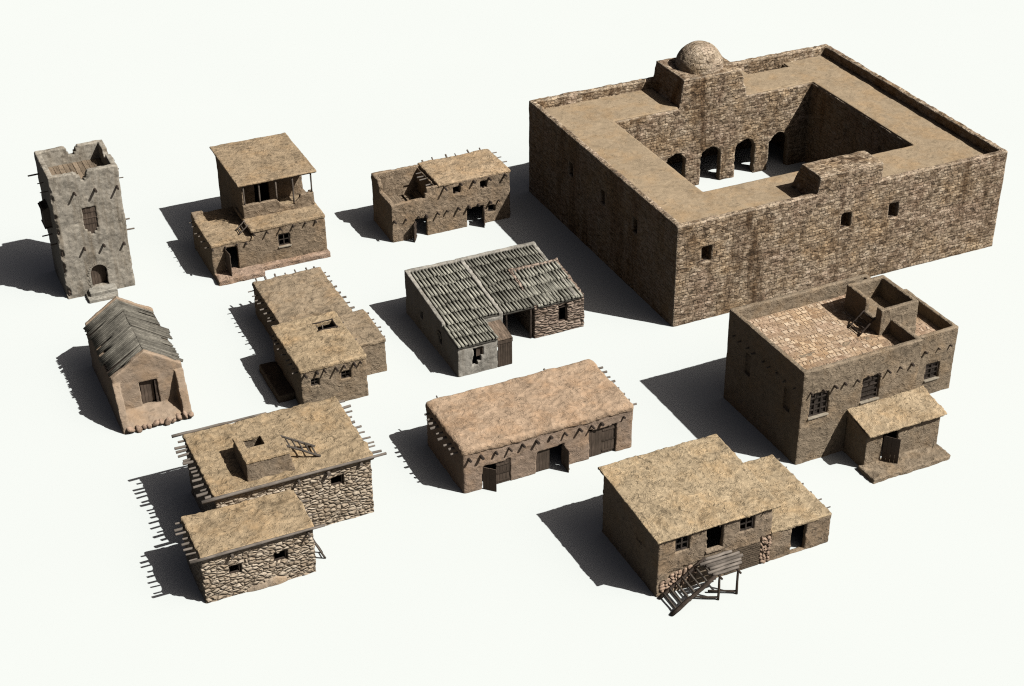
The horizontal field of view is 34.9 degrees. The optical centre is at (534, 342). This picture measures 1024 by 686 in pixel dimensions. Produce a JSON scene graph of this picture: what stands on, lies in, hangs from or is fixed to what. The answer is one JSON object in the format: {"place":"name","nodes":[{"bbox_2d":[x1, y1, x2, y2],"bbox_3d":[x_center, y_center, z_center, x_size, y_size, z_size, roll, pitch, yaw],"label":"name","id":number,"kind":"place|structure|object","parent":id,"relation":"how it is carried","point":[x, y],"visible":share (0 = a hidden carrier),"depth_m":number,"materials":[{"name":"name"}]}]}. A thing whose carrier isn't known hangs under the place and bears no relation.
{"place":"outdoors","nodes":[
{"label":"outdoors","id":0,"kind":"place"},
{"bbox_2d":[0,0,1023,685],"bbox_3d":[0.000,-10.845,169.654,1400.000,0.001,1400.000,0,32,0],"label":"ground","id":1,"kind":"structure","parent":0,"point":[428,572],"depth_m":144.99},
{"bbox_2d":[28,140,134,303],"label":"stone tower","id":2,"kind":"structure","parent":1,"relation":"on","point":[80,205],"depth_m":157.15,"materials":[{"name":"stone"}]},
{"bbox_2d":[91,265,106,284],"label":"door","id":3,"kind":"structure","parent":2,"relation":"in","point":[98,273],"depth_m":159.72,"materials":[{"name":"brown wood"}]},
{"bbox_2d":[83,296,193,433],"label":"gabled hut","id":4,"kind":"object","parent":1,"relation":"on","point":[131,347],"visible":1,"depth_m":141.00,"materials":[{"name":"brown wood"}]},
{"bbox_2d":[140,380,154,403],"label":"door","id":5,"kind":"structure","parent":4,"relation":"in","point":[147,390],"depth_m":141.02,"materials":[{"name":"brown wood"}]},
{"bbox_2d":[189,132,330,285],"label":"mud house","id":6,"kind":"structure","parent":1,"relation":"on","point":[266,197],"depth_m":164.45,"materials":[{"name":"brown soil"}]},
{"bbox_2d":[225,249,232,275],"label":"door","id":7,"kind":"structure","parent":6,"relation":"in","point":[228,258],"depth_m":161.41,"materials":[{"name":"brown wood"}]},
{"bbox_2d":[235,220,247,234],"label":"ladder","id":8,"kind":"object","parent":6,"relation":"on","point":[242,227],"visible":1,"depth_m":162.54,"materials":[{"name":"brown wood"}]},
{"bbox_2d":[278,233,291,247],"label":"window","id":9,"kind":"structure","parent":6,"relation":"in","point":[288,244],"depth_m":163.89,"materials":[{"name":"brown wood"}]},
{"bbox_2d":[171,396,386,603],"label":"stone house","id":10,"kind":"structure","parent":1,"relation":"on","point":[261,494],"depth_m":124.96,"materials":[{"name":"beige stone"}]},
{"bbox_2d":[229,564,239,573],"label":"window","id":11,"kind":"structure","parent":10,"relation":"in","point":[238,564],"depth_m":120.86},
{"bbox_2d":[273,550,286,560],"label":"window","id":12,"kind":"structure","parent":10,"relation":"in","point":[285,556],"depth_m":122.11,"materials":[{"name":"brown wood"}]},
{"bbox_2d":[280,435,320,456],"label":"ladder","id":13,"kind":"object","parent":10,"relation":"on","point":[301,448],"visible":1,"depth_m":127.00,"materials":[{"name":"brown wood"}]},
{"bbox_2d":[330,474,342,485],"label":"window","id":14,"kind":"structure","parent":10,"relation":"in","point":[341,474],"depth_m":127.47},
{"bbox_2d":[248,266,386,404],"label":"mud house","id":15,"kind":"structure","parent":1,"relation":"on","point":[319,329],"depth_m":146.09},
{"bbox_2d":[311,378,318,385],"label":"window","id":16,"kind":"structure","parent":15,"relation":"in","point":[317,380],"depth_m":141.68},
{"bbox_2d":[341,370,349,378],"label":"window","id":17,"kind":"structure","parent":15,"relation":"in","point":[345,373],"depth_m":142.67,"materials":[{"name":"brown wood"}]},
{"bbox_2d":[313,538,325,558],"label":"ladder","id":18,"kind":"object","parent":1,"relation":"on","point":[319,549],"visible":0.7,"depth_m":124.78,"materials":[{"name":"wood"}]},
{"bbox_2d":[371,148,509,242],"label":"ruined house","id":19,"kind":"structure","parent":1,"relation":"on","point":[441,195],"depth_m":170.62,"materials":[{"name":"brown soil"}]},
{"bbox_2d":[414,221,416,241],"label":"door","id":20,"kind":"structure","parent":19,"relation":"in","point":[415,230],"depth_m":168.70,"materials":[{"name":"brown wood"}]},
{"bbox_2d":[404,241,584,376],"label":"cane roof house","id":21,"kind":"structure","parent":1,"relation":"on","point":[457,309],"depth_m":152.40,"materials":[{"name":"wood"}]},
{"bbox_2d":[476,346,482,355],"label":"window","id":22,"kind":"structure","parent":21,"relation":"in","point":[478,350],"depth_m":146.96,"materials":[{"name":"brown wood"}]},
{"bbox_2d":[498,338,512,366],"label":"door","id":23,"kind":"structure","parent":21,"relation":"in","point":[504,346],"depth_m":148.01,"materials":[{"name":"brown wood"}]},
{"bbox_2d":[558,305,565,320],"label":"window","id":24,"kind":"structure","parent":21,"relation":"in","point":[562,305],"depth_m":153.01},
{"bbox_2d":[424,359,636,493],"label":"mud barn","id":25,"kind":"structure","parent":1,"relation":"on","point":[523,424],"depth_m":134.67,"materials":[{"name":"brown soil"}]},
{"bbox_2d":[483,467,496,491],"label":"door","id":26,"kind":"structure","parent":25,"relation":"in","point":[489,475],"depth_m":132.09,"materials":[{"name":"brown wood"}]},
{"bbox_2d":[496,459,509,483],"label":"door","id":27,"kind":"structure","parent":25,"relation":"in","point":[502,468],"depth_m":133.00,"materials":[{"name":"brown wood"}]},
{"bbox_2d":[536,449,548,471],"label":"door","id":28,"kind":"structure","parent":25,"relation":"in","point":[542,458],"depth_m":134.47,"materials":[{"name":"brown wood"}]},
{"bbox_2d":[563,445,569,472],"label":"door","id":29,"kind":"structure","parent":25,"relation":"in","point":[566,454],"depth_m":134.50,"materials":[{"name":"brown wood"}]},
{"bbox_2d":[588,428,601,456],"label":"door","id":30,"kind":"structure","parent":25,"relation":"in","point":[595,436],"depth_m":136.02,"materials":[{"name":"brown wood"}]},
{"bbox_2d":[601,423,614,452],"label":"door","id":31,"kind":"structure","parent":25,"relation":"in","point":[608,433],"depth_m":136.52,"materials":[{"name":"brown wood"}]},
{"bbox_2d":[659,550,742,615],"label":"pole stair","id":32,"kind":"object","parent":1,"relation":"on","point":[714,566],"visible":1,"depth_m":120.82,"materials":[{"name":"brown wood"}]},
{"bbox_2d":[598,434,831,596],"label":"mud house","id":33,"kind":"structure","parent":1,"relation":"on","point":[658,503],"depth_m":123.69,"materials":[{"name":"soil"}]},
{"bbox_2d":[675,535,688,551],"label":"window","id":34,"kind":"structure","parent":33,"relation":"in","point":[682,541],"depth_m":120.10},
{"bbox_2d":[740,515,753,530],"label":"window","id":35,"kind":"structure","parent":33,"relation":"in","point":[746,521],"depth_m":122.20,"materials":[{"name":"brown wood"}]},
{"bbox_2d":[529,40,1007,326],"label":"courtyard building","id":36,"kind":"structure","parent":1,"relation":"on","point":[888,176],"depth_m":164.00,"materials":[{"name":"brown stone"}]},
{"bbox_2d":[723,274,958,483],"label":"mud house","id":37,"kind":"structure","parent":1,"relation":"on","point":[809,375],"depth_m":136.69,"materials":[{"name":"soil"}]},
{"bbox_2d":[807,391,828,420],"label":"window","id":38,"kind":"structure","parent":37,"relation":"in","point":[818,402],"depth_m":133.75,"materials":[{"name":"brown wood"}]},
{"bbox_2d":[847,310,874,335],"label":"ladder","id":39,"kind":"object","parent":37,"relation":"on","point":[867,326],"visible":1,"depth_m":138.80,"materials":[{"name":"brown wood"}]},
{"bbox_2d":[860,374,878,404],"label":"window","id":40,"kind":"structure","parent":37,"relation":"in","point":[870,386],"depth_m":135.62,"materials":[{"name":"wood"}]},
{"bbox_2d":[881,436,900,463],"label":"door","id":41,"kind":"structure","parent":37,"relation":"in","point":[888,442],"depth_m":134.63,"materials":[{"name":"brown wood"}]},
{"bbox_2d":[924,362,938,382],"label":"window","id":42,"kind":"structure","parent":37,"relation":"in","point":[931,369],"depth_m":143.81,"materials":[{"name":"wood"}]}
]}

